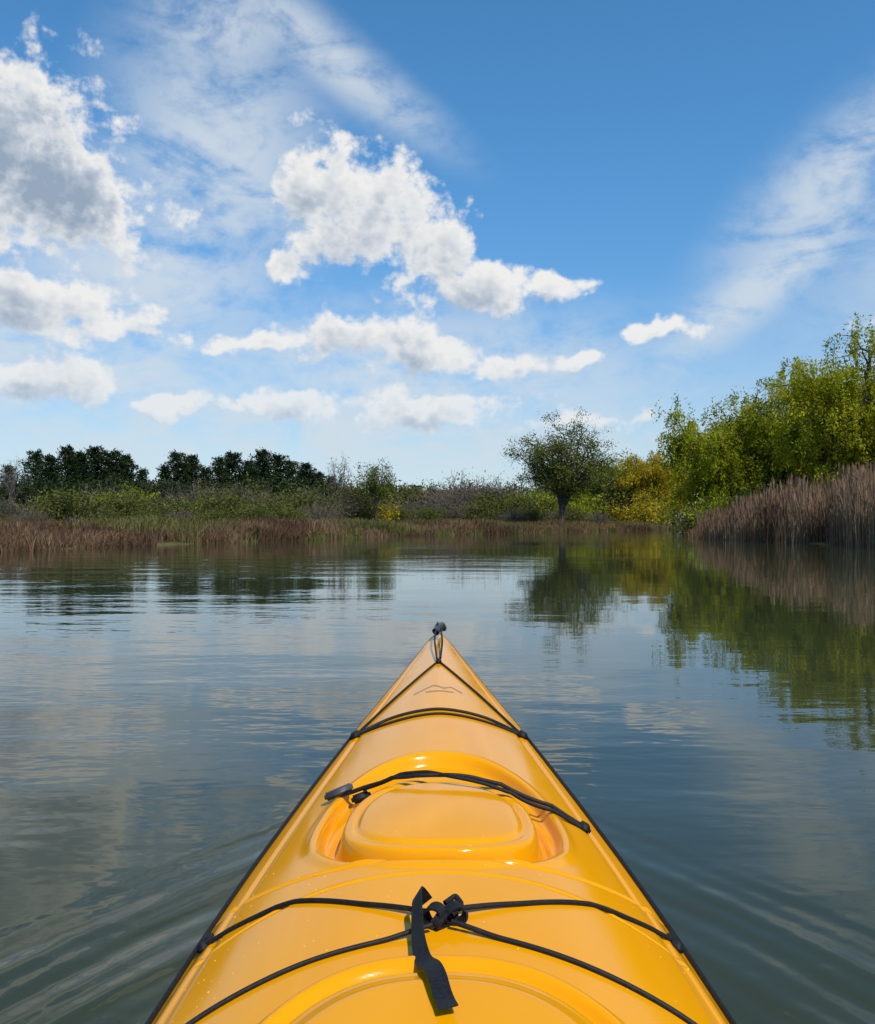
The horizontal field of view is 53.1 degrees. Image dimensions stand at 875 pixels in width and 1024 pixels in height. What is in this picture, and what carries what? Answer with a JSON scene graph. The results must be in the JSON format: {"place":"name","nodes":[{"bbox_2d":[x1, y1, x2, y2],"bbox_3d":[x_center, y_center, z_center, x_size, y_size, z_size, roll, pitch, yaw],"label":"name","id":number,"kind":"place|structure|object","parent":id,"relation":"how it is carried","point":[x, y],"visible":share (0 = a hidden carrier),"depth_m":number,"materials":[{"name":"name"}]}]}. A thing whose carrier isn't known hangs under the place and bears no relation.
{"place":"outdoors","nodes":[
{"label":"outdoors","id":0,"kind":"place"},
{"bbox_2d":[5,522,859,550],"bbox_3d":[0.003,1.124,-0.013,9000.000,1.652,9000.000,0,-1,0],"label":"ground","id":1,"kind":"structure","parent":0,"point":[179,543],"depth_m":29.53,"materials":[{"name":"brown soil"}]},
{"bbox_2d":[0,464,19,486],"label":"pine tree","id":2,"kind":"object","parent":1,"relation":"on","point":[8,466],"visible":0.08,"depth_m":103.77,"materials":[{"name":"green plant"}]},
{"bbox_2d":[0,456,29,503],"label":"bare tree","id":3,"kind":"object","parent":1,"relation":"on","point":[10,490],"visible":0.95,"depth_m":83.83,"materials":[{"name":"grey plant"}]},
{"bbox_2d":[0,492,47,519],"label":"bare shrub","id":4,"kind":"object","parent":1,"relation":"on","point":[9,504],"visible":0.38,"depth_m":62.89,"materials":[{"name":"grey plant"}]},
{"bbox_2d":[0,472,52,518],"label":"dark shrub","id":5,"kind":"object","parent":1,"relation":"on","point":[3,495],"visible":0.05,"depth_m":86.87,"materials":[{"name":"green plant"}]},
{"bbox_2d":[3,504,52,521],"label":"bare shrub","id":6,"kind":"object","parent":1,"relation":"on","point":[32,516],"visible":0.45,"depth_m":46.22,"materials":[{"name":"grey plant"}]},
{"bbox_2d":[16,448,45,484],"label":"tree","id":7,"kind":"object","parent":1,"relation":"on","point":[35,456],"visible":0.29,"depth_m":106.61,"materials":[{"name":"green plant"}]},
{"bbox_2d":[0,474,69,518],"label":"dark shrub","id":8,"kind":"object","parent":1,"relation":"on","point":[48,485],"visible":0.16,"depth_m":85.70,"materials":[{"name":"green plant"}]},
{"bbox_2d":[33,453,69,487],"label":"tree","id":9,"kind":"object","parent":1,"relation":"on","point":[52,468],"visible":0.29,"depth_m":92.67,"materials":[{"name":"green plant"}]},
{"bbox_2d":[7,479,95,512],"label":"dark shrub","id":10,"kind":"object","parent":1,"relation":"on","point":[43,488],"visible":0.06,"depth_m":84.50,"materials":[{"name":"green plant"}]},
{"bbox_2d":[47,444,82,485],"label":"tree","id":11,"kind":"object","parent":1,"relation":"on","point":[68,460],"visible":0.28,"depth_m":95.64,"materials":[{"name":"green plant"}]},
{"bbox_2d":[14,481,131,522],"bbox_3d":[-24.754,-0.343,59.136,7.813,3.401,6.576,1,-1,-44],"label":"shrub","id":12,"kind":"object","parent":1,"relation":"on","point":[66,504],"visible":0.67,"depth_m":58.19,"materials":[{"name":"green plant"}]},
{"bbox_2d":[67,448,96,488],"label":"tree","id":13,"kind":"object","parent":1,"relation":"on","point":[83,460],"visible":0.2,"depth_m":98.85,"materials":[{"name":"green plant"}]},
{"bbox_2d":[83,445,126,485],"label":"tree","id":14,"kind":"object","parent":1,"relation":"on","point":[95,453],"visible":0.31,"depth_m":101.63,"materials":[{"name":"green plant"}]},
{"bbox_2d":[60,468,149,495],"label":"dark shrub","id":15,"kind":"object","parent":1,"relation":"on","point":[96,481],"visible":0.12,"depth_m":84.92,"materials":[{"name":"green plant"}]},
{"bbox_2d":[81,448,139,484],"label":"tree","id":16,"kind":"object","parent":1,"relation":"on","point":[115,454],"visible":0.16,"depth_m":104.85,"materials":[{"name":"green plant"}]},
{"bbox_2d":[87,505,135,521],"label":"shrub","id":17,"kind":"object","parent":1,"relation":"on","point":[111,514],"visible":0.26,"depth_m":47.01,"materials":[{"name":"green plant"}]},
{"bbox_2d":[81,485,153,519],"bbox_3d":[-22.794,-0.302,62.396,5.348,3.342,5.307,0,-1,2],"label":"shrub","id":18,"kind":"object","parent":1,"relation":"on","point":[131,508],"visible":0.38,"depth_m":61.85,"materials":[{"name":"green plant"}]},
{"bbox_2d":[116,453,142,483],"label":"pine tree","id":19,"kind":"object","parent":1,"relation":"on","point":[127,457],"visible":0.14,"depth_m":107.59,"materials":[{"name":"green plant"}]},
{"bbox_2d":[88,478,170,495],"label":"dark shrub","id":20,"kind":"object","parent":1,"relation":"on","point":[133,482],"visible":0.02,"depth_m":84.73,"materials":[{"name":"green plant"}]},
{"bbox_2d":[107,483,160,506],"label":"yellow shrub","id":21,"kind":"object","parent":1,"relation":"on","point":[142,492],"visible":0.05,"depth_m":77.17,"materials":[{"name":"green plant"}]},
{"bbox_2d":[102,481,169,518],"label":"shrub","id":22,"kind":"object","parent":1,"relation":"on","point":[140,501],"visible":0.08,"depth_m":66.22,"materials":[{"name":"green plant"}]},
{"bbox_2d":[96,473,188,499],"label":"dark shrub","id":23,"kind":"object","parent":1,"relation":"on","point":[153,483],"visible":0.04,"depth_m":85.16,"materials":[{"name":"green plant"}]},
{"bbox_2d":[134,467,150,488],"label":"pine tree","id":24,"kind":"object","parent":1,"relation":"on","point":[142,473],"visible":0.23,"depth_m":93.91,"materials":[{"name":"green plant"}]},
{"bbox_2d":[114,477,192,503],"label":"dark shrub","id":25,"kind":"object","parent":1,"relation":"on","point":[156,487],"visible":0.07,"depth_m":85.12,"materials":[{"name":"green plant"}]},
{"bbox_2d":[155,463,178,488],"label":"pine tree","id":26,"kind":"object","parent":1,"relation":"on","point":[164,469],"visible":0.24,"depth_m":96.80,"materials":[{"name":"green plant"}]},
{"bbox_2d":[132,494,223,519],"bbox_3d":[-17.890,0.025,60.645,5.283,2.600,6.277,-1,-1,43],"label":"shrub","id":27,"kind":"object","parent":1,"relation":"on","point":[193,509],"visible":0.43,"depth_m":60.14,"materials":[{"name":"green plant"}]},
{"bbox_2d":[158,449,202,487],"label":"tree","id":28,"kind":"object","parent":1,"relation":"on","point":[177,464],"visible":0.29,"depth_m":99.88,"materials":[{"name":"green plant"}]},
{"bbox_2d":[161,506,205,519],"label":"bare shrub","id":29,"kind":"object","parent":1,"relation":"on","point":[185,514],"visible":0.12,"depth_m":49.82,"materials":[{"name":"grey plant"}]},
{"bbox_2d":[170,454,209,488],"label":"tree","id":30,"kind":"object","parent":1,"relation":"on","point":[196,474],"visible":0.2,"depth_m":102.56,"materials":[{"name":"green plant"}]},
{"bbox_2d":[154,477,237,506],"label":"bare shrub","id":31,"kind":"object","parent":1,"relation":"on","point":[194,494],"visible":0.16,"depth_m":79.96,"materials":[{"name":"grey plant"}]},
{"bbox_2d":[173,482,254,520],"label":"shrub","id":32,"kind":"object","parent":1,"relation":"on","point":[210,500],"visible":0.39,"depth_m":65.65,"materials":[{"name":"green plant"}]},
{"bbox_2d":[197,507,233,521],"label":"shrub","id":33,"kind":"object","parent":1,"relation":"on","point":[214,516],"visible":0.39,"depth_m":47.90,"materials":[{"name":"green plant"}]},
{"bbox_2d":[204,455,234,489],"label":"tree","id":34,"kind":"object","parent":1,"relation":"on","point":[221,468],"visible":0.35,"depth_m":91.77,"materials":[{"name":"green plant"}]},
{"bbox_2d":[178,470,286,494],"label":"dark shrub","id":35,"kind":"object","parent":1,"relation":"on","point":[231,484],"visible":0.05,"depth_m":89.03,"materials":[{"name":"green plant"}]},
{"bbox_2d":[195,476,269,502],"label":"bare shrub","id":36,"kind":"object","parent":1,"relation":"on","point":[238,491],"visible":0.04,"depth_m":82.08,"materials":[{"name":"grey plant"}]},
{"bbox_2d":[218,450,259,487],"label":"tree","id":37,"kind":"object","parent":1,"relation":"on","point":[233,464],"visible":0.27,"depth_m":94.64,"materials":[{"name":"green plant"}]},
{"bbox_2d":[203,482,276,518],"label":"shrub","id":38,"kind":"object","parent":1,"relation":"on","point":[236,496],"visible":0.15,"depth_m":68.30,"materials":[{"name":"green plant"}]},
{"bbox_2d":[213,481,289,514],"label":"bare shrub","id":39,"kind":"object","parent":1,"relation":"on","point":[253,495],"visible":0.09,"depth_m":76.81,"materials":[{"name":"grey plant"}]},
{"bbox_2d":[231,498,277,522],"bbox_3d":[-10.277,0.183,49.412,3.232,1.948,3.257,0,-1,-8],"label":"shrub","id":40,"kind":"object","parent":1,"relation":"on","point":[252,513],"visible":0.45,"depth_m":49.32,"materials":[{"name":"green plant"}]},
{"bbox_2d":[239,459,269,483],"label":"pine tree","id":41,"kind":"object","parent":1,"relation":"on","point":[251,462],"visible":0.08,"depth_m":97.77,"materials":[{"name":"green plant"}]},
{"bbox_2d":[218,474,300,501],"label":"shrub","id":42,"kind":"object","parent":1,"relation":"on","point":[255,493],"visible":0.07,"depth_m":84.45,"materials":[{"name":"green plant"}]},
{"bbox_2d":[217,473,307,495],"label":"dark shrub","id":43,"kind":"object","parent":1,"relation":"on","point":[267,485],"visible":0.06,"depth_m":87.82,"materials":[{"name":"green plant"}]},
{"bbox_2d":[249,447,285,487],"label":"tree","id":44,"kind":"object","parent":1,"relation":"on","point":[263,460],"visible":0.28,"depth_m":100.76,"materials":[{"name":"green plant"}]},
{"bbox_2d":[241,495,300,515],"bbox_3d":[-12.013,0.038,63.288,4.285,2.663,5.091,0,-1,35],"label":"shrub","id":45,"kind":"object","parent":1,"relation":"on","point":[275,506],"visible":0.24,"depth_m":62.90,"materials":[{"name":"green plant"}]},
{"bbox_2d":[230,476,316,501],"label":"dark shrub","id":46,"kind":"object","parent":1,"relation":"on","point":[274,488],"visible":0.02,"depth_m":85.59,"materials":[{"name":"green plant"}]},
{"bbox_2d":[244,473,319,491],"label":"dark shrub","id":47,"kind":"object","parent":1,"relation":"on","point":[312,485],"visible":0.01,"depth_m":90.62,"materials":[{"name":"green plant"}]},
{"bbox_2d":[267,452,297,485],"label":"pine tree","id":48,"kind":"object","parent":1,"relation":"on","point":[279,462],"visible":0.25,"depth_m":103.63,"materials":[{"name":"green plant"}]},
{"bbox_2d":[260,504,317,520],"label":"shrub","id":49,"kind":"object","parent":1,"relation":"on","point":[295,514],"visible":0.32,"depth_m":48.76,"materials":[{"name":"green plant"}]},
{"bbox_2d":[282,458,302,486],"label":"pine tree","id":50,"kind":"object","parent":1,"relation":"on","point":[295,464],"visible":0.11,"depth_m":106.85,"materials":[{"name":"green plant"}]},
{"bbox_2d":[290,461,321,489],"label":"pine tree","id":51,"kind":"object","parent":1,"relation":"on","point":[306,471],"visible":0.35,"depth_m":92.84,"materials":[{"name":"green plant"}]},
{"bbox_2d":[262,481,350,519],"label":"shrub","id":52,"kind":"object","parent":1,"relation":"on","point":[300,501],"visible":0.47,"depth_m":67.21,"materials":[{"name":"green plant"}]},
{"bbox_2d":[314,471,328,488],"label":"pine tree","id":53,"kind":"object","parent":1,"relation":"on","point":[320,475],"visible":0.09,"depth_m":95.73,"materials":[{"name":"green plant"}]},
{"bbox_2d":[272,478,374,520],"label":"bare shrub","id":54,"kind":"object","parent":1,"relation":"on","point":[350,507],"visible":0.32,"depth_m":80.94,"materials":[{"name":"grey plant"}]},
{"bbox_2d":[297,496,349,520],"bbox_3d":[-7.750,0.092,59.323,4.169,2.462,4.377,0,-1,-29],"label":"bare shrub","id":55,"kind":"object","parent":1,"relation":"on","point":[320,514],"visible":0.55,"depth_m":59.04,"materials":[{"name":"grey plant"}]},
{"bbox_2d":[286,478,371,517],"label":"dark shrub","id":56,"kind":"object","parent":1,"relation":"on","point":[330,492],"visible":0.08,"depth_m":84.43,"materials":[{"name":"green plant"}]},
{"bbox_2d":[323,450,353,493],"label":"bare tree","id":57,"kind":"object","parent":1,"relation":"on","point":[340,478],"visible":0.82,"depth_m":83.86,"materials":[{"name":"grey plant"}]},
{"bbox_2d":[0,515,680,552],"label":"cattail reeds","id":58,"kind":"object","parent":1,"relation":"on","point":[32,535],"visible":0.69,"depth_m":32.84,"materials":[{"name":"brown plant"}]},
{"bbox_2d":[3,514,677,543],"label":"meadow grass","id":59,"kind":"structure","parent":1,"relation":"on","point":[150,522],"depth_m":41.88,"materials":[{"name":"green plant"}]},
{"bbox_2d":[297,484,397,520],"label":"dark shrub","id":60,"kind":"object","parent":1,"relation":"on","point":[350,496],"visible":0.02,"depth_m":86.09,"materials":[{"name":"green plant"}]},
{"bbox_2d":[314,472,394,521],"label":"shrub","id":61,"kind":"object","parent":1,"relation":"on","point":[366,514],"visible":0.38,"depth_m":83.32,"materials":[{"name":"green plant"}]},
{"bbox_2d":[353,456,401,520],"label":"young leafing tree","id":62,"kind":"object","parent":1,"relation":"on","point":[373,489],"visible":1,"depth_m":79.70,"materials":[{"name":"green plant"}]},
{"bbox_2d":[359,492,405,521],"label":"shrub","id":63,"kind":"object","parent":1,"relation":"on","point":[386,511],"visible":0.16,"depth_m":88.95,"materials":[{"name":"yellow plant"}]},
{"bbox_2d":[356,478,431,511],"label":"shrub","id":64,"kind":"object","parent":1,"relation":"on","point":[403,492],"visible":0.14,"depth_m":118.79,"materials":[{"name":"green plant"}]},
{"bbox_2d":[387,505,419,520],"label":"shrub","id":65,"kind":"object","parent":1,"relation":"on","point":[402,515],"visible":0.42,"depth_m":91.33,"materials":[{"name":"green plant"}]},
{"bbox_2d":[384,493,432,519],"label":"bare shrub","id":66,"kind":"object","parent":1,"relation":"on","point":[414,505],"visible":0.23,"depth_m":98.53,"materials":[{"name":"grey plant"}]},
{"bbox_2d":[409,504,445,520],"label":"shrub","id":67,"kind":"object","parent":1,"relation":"on","point":[424,515],"visible":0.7,"depth_m":86.45,"materials":[{"name":"green plant"}]},
{"bbox_2d":[398,467,508,512],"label":"bare shrub","id":68,"kind":"object","parent":1,"relation":"on","point":[443,492],"visible":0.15,"depth_m":115.86,"materials":[{"name":"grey plant"}]},
{"bbox_2d":[417,480,494,513],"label":"bare shrub","id":69,"kind":"object","parent":1,"relation":"on","point":[444,504],"visible":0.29,"depth_m":107.39,"materials":[{"name":"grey plant"}]},
{"bbox_2d":[437,499,478,519],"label":"bare shrub","id":70,"kind":"object","parent":1,"relation":"on","point":[455,514],"visible":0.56,"depth_m":91.11,"materials":[{"name":"grey plant"}]},
{"bbox_2d":[417,471,527,509],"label":"bare shrub","id":71,"kind":"object","parent":1,"relation":"on","point":[470,491],"visible":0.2,"depth_m":108.93,"materials":[{"name":"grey plant"}]},
{"bbox_2d":[456,494,507,520],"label":"shrub","id":72,"kind":"object","parent":1,"relation":"on","point":[482,512],"visible":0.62,"depth_m":89.44,"materials":[{"name":"green plant"}]},
{"bbox_2d":[456,476,537,504],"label":"bare shrub","id":73,"kind":"object","parent":1,"relation":"on","point":[501,490],"visible":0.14,"depth_m":109.09,"materials":[{"name":"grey plant"}]},
{"bbox_2d":[446,486,550,520],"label":"shrub","id":74,"kind":"object","parent":1,"relation":"on","point":[505,500],"visible":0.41,"depth_m":92.24,"materials":[{"name":"green plant"}]},
{"bbox_2d":[469,481,544,499],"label":"bare shrub","id":75,"kind":"object","parent":1,"relation":"on","point":[511,490],"visible":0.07,"depth_m":109.43,"materials":[{"name":"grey plant"}]},
{"bbox_2d":[492,505,530,521],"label":"bare shrub","id":76,"kind":"object","parent":1,"relation":"on","point":[515,516],"visible":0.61,"depth_m":83.81,"materials":[{"name":"grey plant"}]},
{"bbox_2d":[350,481,704,523],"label":"distant tree line","id":77,"kind":"object","parent":1,"relation":"on","point":[531,492],"depth_m":178.04,"materials":[{"name":"green plant"}]},
{"bbox_2d":[510,506,550,521],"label":"shrub","id":78,"kind":"object","parent":1,"relation":"on","point":[532,516],"visible":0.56,"depth_m":84.20,"materials":[{"name":"green plant"}]},
{"bbox_2d":[511,487,558,516],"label":"yellow shrub","id":79,"kind":"object","parent":1,"relation":"on","point":[543,496],"visible":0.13,"depth_m":95.02,"materials":[{"name":"green plant"}]},
{"bbox_2d":[507,493,574,519],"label":"shrub","id":80,"kind":"object","parent":1,"relation":"on","point":[535,502],"visible":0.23,"depth_m":92.81,"materials":[{"name":"green plant"}]},
{"bbox_2d":[500,408,630,521],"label":"oak tree","id":81,"kind":"object","parent":1,"relation":"on","point":[560,477],"visible":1,"depth_m":76.95,"materials":[{"name":"green plant"}]},
{"bbox_2d":[550,505,594,521],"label":"shrub","id":82,"kind":"object","parent":1,"relation":"on","point":[570,514],"visible":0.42,"depth_m":83.91,"materials":[{"name":"green plant"}]},
{"bbox_2d":[538,488,609,519],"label":"yellow shrub","id":83,"kind":"object","parent":1,"relation":"on","point":[580,504],"visible":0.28,"depth_m":92.54,"materials":[{"name":"green plant"}]},
{"bbox_2d":[532,467,630,504],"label":"shrub","id":84,"kind":"object","parent":1,"relation":"on","point":[603,495],"visible":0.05,"depth_m":101.05,"materials":[{"name":"green plant"}]},
{"bbox_2d":[585,507,611,522],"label":"bare shrub","id":85,"kind":"object","parent":1,"relation":"on","point":[598,520],"visible":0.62,"depth_m":89.36,"materials":[{"name":"grey plant"}]},
{"bbox_2d":[584,459,624,501],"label":"young leafing tree","id":86,"kind":"object","parent":1,"relation":"on","point":[599,486],"visible":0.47,"depth_m":99.40,"materials":[{"name":"green plant"}]},
{"bbox_2d":[572,467,679,504],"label":"shrub","id":87,"kind":"object","parent":1,"relation":"on","point":[617,485],"visible":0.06,"depth_m":100.26,"materials":[{"name":"green plant"}]},
{"bbox_2d":[584,484,676,524],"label":"shrub","id":88,"kind":"object","parent":1,"relation":"on","point":[617,498],"visible":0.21,"depth_m":95.39,"materials":[{"name":"green plant"}]},
{"bbox_2d":[601,483,670,523],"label":"shrub","id":89,"kind":"object","parent":1,"relation":"on","point":[631,516],"visible":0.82,"depth_m":91.07,"materials":[{"name":"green plant"}]},
{"bbox_2d":[610,496,681,524],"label":"yellow shrub","id":90,"kind":"object","parent":1,"relation":"on","point":[663,508],"visible":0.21,"depth_m":93.29,"materials":[{"name":"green plant"}]},
{"bbox_2d":[613,449,680,511],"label":"golden willow tree","id":91,"kind":"object","parent":1,"relation":"on","point":[640,475],"visible":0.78,"depth_m":94.85,"materials":[{"name":"yellow plant"}]},
{"bbox_2d":[656,504,701,531],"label":"shrub","id":92,"kind":"object","parent":1,"relation":"on","point":[683,522],"visible":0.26,"depth_m":70.38,"materials":[{"name":"green plant"}]},
{"bbox_2d":[663,461,696,525],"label":"golden willow tree","id":93,"kind":"object","parent":1,"relation":"on","point":[680,502],"visible":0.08,"depth_m":103.01,"materials":[{"name":"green plant"}]},
{"bbox_2d":[683,523,709,538],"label":"cattail reeds","id":94,"kind":"object","parent":1,"relation":"on","point":[698,534],"visible":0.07,"depth_m":41.40,"materials":[{"name":"brown plant"}]},
{"bbox_2d":[682,486,752,531],"bbox_3d":[16.995,-0.041,50.572,5.527,2.892,5.837,0,-1,24],"label":"yellow shrub","id":95,"kind":"object","parent":1,"relation":"on","point":[723,501],"visible":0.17,"depth_m":50.36,"materials":[{"name":"green plant"}]},
{"bbox_2d":[641,390,797,520],"bbox_3d":[19.801,-3.392,60.123,11.409,10.176,10.028,0,-1,0],"label":"willow tree","id":96,"kind":"object","parent":1,"relation":"on","point":[716,463],"visible":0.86,"depth_m":58.05,"materials":[{"name":"green plant"}]},
{"bbox_2d":[711,474,785,508],"bbox_3d":[19.595,-0.430,52.358,6.641,3.548,6.692,0,-1,2],"label":"shrub","id":97,"kind":"object","parent":1,"relation":"on","point":[760,491],"visible":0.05,"depth_m":51.93,"materials":[{"name":"green plant"}]},
{"bbox_2d":[693,461,874,546],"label":"tall reeds","id":98,"kind":"object","parent":1,"relation":"on","point":[839,516],"visible":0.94,"depth_m":31.58,"materials":[{"name":"brown plant"}]},
{"bbox_2d":[723,356,863,493],"bbox_3d":[24.917,-4.250,57.843,11.038,11.610,10.146,0,-1,0],"label":"willow tree","id":99,"kind":"object","parent":1,"relation":"on","point":[801,474],"visible":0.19,"depth_m":56.85,"materials":[{"name":"green plant"}]},
{"bbox_2d":[748,312,874,491],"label":"willow tree","id":100,"kind":"object","parent":1,"relation":"on","point":[833,427],"visible":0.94,"depth_m":45.20,"materials":[{"name":"green plant"}]},
{"bbox_2d":[0,530,874,1023],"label":"water","id":101,"kind":"structure","parent":0,"point":[694,718],"depth_m":3.33,"materials":[{"name":"blue liquid"}]},
{"bbox_2d":[145,622,736,1023],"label":"kayak","id":102,"kind":"object","parent":101,"relation":"on","point":[439,848],"visible":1,"depth_m":0.91,"materials":[{"name":"yellow plastic"}]},
{"bbox_2d":[0,0,874,521],"label":"sky","id":103,"kind":"structure","parent":0,"point":[408,232],"materials":[{"name":"blue"}]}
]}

